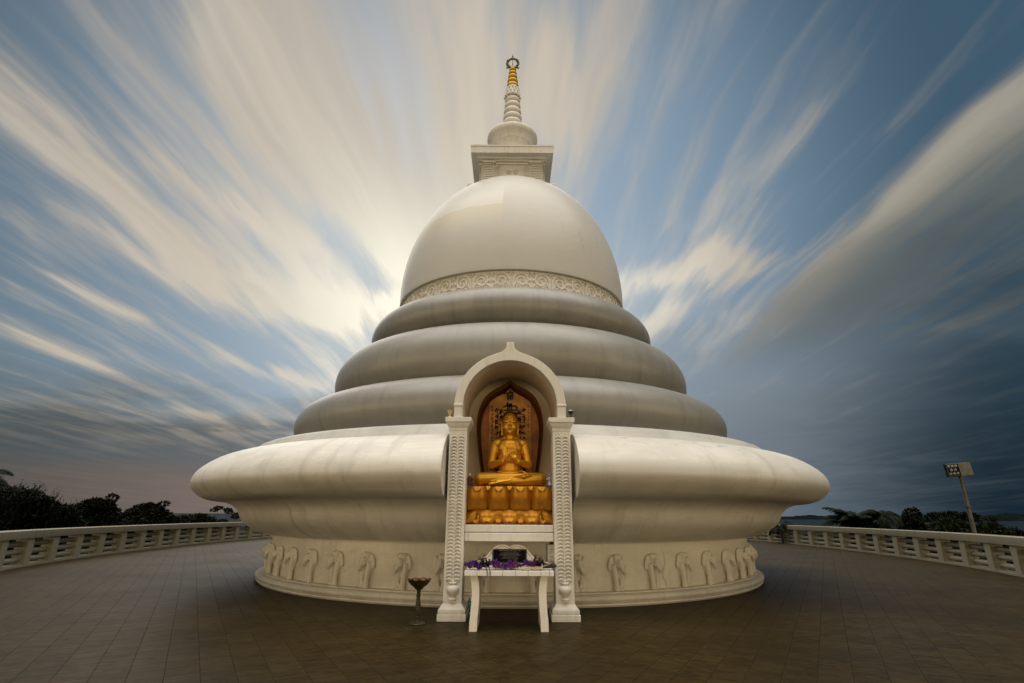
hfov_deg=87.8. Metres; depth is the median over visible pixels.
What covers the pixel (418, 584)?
lamp stand
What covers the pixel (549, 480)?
figurine
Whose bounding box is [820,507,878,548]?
broadleaf tree
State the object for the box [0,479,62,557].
broadleaf tree
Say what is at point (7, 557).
undergrowth
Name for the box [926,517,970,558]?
leafy bush
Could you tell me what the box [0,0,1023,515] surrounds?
sky
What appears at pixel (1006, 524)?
sea
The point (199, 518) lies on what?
bushy tree
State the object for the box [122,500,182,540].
broadleaf tree
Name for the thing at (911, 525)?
broadleaf tree
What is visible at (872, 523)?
leafy bush
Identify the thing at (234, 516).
thin plant
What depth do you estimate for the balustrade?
19.54 m
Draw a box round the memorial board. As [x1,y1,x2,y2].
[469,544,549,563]
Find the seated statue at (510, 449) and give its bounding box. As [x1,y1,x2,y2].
[474,409,546,486]
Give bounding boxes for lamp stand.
[407,577,430,625]
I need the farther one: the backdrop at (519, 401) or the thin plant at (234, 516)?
the thin plant at (234, 516)
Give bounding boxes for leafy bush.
[834,521,892,548]
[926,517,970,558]
[964,522,1005,566]
[997,526,1023,570]
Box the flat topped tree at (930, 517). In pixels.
[911,509,998,555]
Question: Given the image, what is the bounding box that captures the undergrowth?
[3,529,1013,570]
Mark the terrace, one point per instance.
(214, 612)
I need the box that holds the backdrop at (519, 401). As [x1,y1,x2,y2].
[477,380,542,472]
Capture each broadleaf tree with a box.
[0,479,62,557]
[34,499,88,557]
[73,492,143,550]
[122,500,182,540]
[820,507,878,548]
[900,506,926,555]
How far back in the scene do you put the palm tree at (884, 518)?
28.33 m
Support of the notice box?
attached to the shrine
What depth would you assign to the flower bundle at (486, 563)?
7.47 m
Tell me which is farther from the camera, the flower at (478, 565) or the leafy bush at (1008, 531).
the leafy bush at (1008, 531)
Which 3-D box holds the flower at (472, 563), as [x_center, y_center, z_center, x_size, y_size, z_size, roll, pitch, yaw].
[-0.548,3.114,7.469,0.124,0.092,0.114,0,-18,-1]
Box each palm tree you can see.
[0,469,14,488]
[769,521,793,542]
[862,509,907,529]
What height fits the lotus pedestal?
0.605 m
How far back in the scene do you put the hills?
3399.81 m
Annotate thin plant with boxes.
[209,505,227,527]
[222,507,233,535]
[225,512,243,538]
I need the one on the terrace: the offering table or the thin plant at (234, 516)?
the offering table
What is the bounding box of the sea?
[54,513,1023,544]
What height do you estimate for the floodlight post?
6.515 m
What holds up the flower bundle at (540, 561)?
on the offering table
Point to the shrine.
(482, 379)
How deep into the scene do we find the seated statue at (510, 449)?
9.20 m
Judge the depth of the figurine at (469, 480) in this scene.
8.82 m
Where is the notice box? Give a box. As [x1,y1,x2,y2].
[546,542,553,561]
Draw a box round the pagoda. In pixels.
[190,56,829,608]
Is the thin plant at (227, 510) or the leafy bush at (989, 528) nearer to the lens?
the leafy bush at (989, 528)
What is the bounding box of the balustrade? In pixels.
[0,522,1023,576]
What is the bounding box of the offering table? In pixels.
[464,564,553,631]
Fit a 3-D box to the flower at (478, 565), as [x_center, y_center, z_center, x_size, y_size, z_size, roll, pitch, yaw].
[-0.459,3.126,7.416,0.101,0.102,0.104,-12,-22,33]
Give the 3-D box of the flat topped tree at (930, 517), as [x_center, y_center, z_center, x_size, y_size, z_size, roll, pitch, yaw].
[22.174,11.044,26.424,3.638,5.175,3.105,8,-20,-22]
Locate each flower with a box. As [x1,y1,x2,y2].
[470,560,476,566]
[475,563,482,568]
[523,559,529,565]
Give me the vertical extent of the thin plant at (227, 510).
5.160 m
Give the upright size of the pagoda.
18.720 m
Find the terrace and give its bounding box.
[0,538,1023,682]
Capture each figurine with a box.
[467,473,472,485]
[546,474,551,485]
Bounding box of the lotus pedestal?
[466,486,552,524]
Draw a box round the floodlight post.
[943,462,984,565]
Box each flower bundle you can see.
[469,557,493,577]
[533,555,556,567]
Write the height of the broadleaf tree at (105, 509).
5.741 m
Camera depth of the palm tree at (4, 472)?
23.07 m
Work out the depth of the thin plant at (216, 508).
32.29 m
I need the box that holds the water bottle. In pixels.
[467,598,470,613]
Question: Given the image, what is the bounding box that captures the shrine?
[436,342,580,621]
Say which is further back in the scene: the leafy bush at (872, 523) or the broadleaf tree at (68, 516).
the leafy bush at (872, 523)
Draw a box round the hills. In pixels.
[781,512,1023,520]
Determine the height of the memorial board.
0.289 m
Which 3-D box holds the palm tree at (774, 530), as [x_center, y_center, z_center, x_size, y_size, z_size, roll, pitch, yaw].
[15.803,12.735,30.640,1.701,4.512,1.711,0,-18,0]
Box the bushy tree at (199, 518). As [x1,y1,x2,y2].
[178,513,226,541]

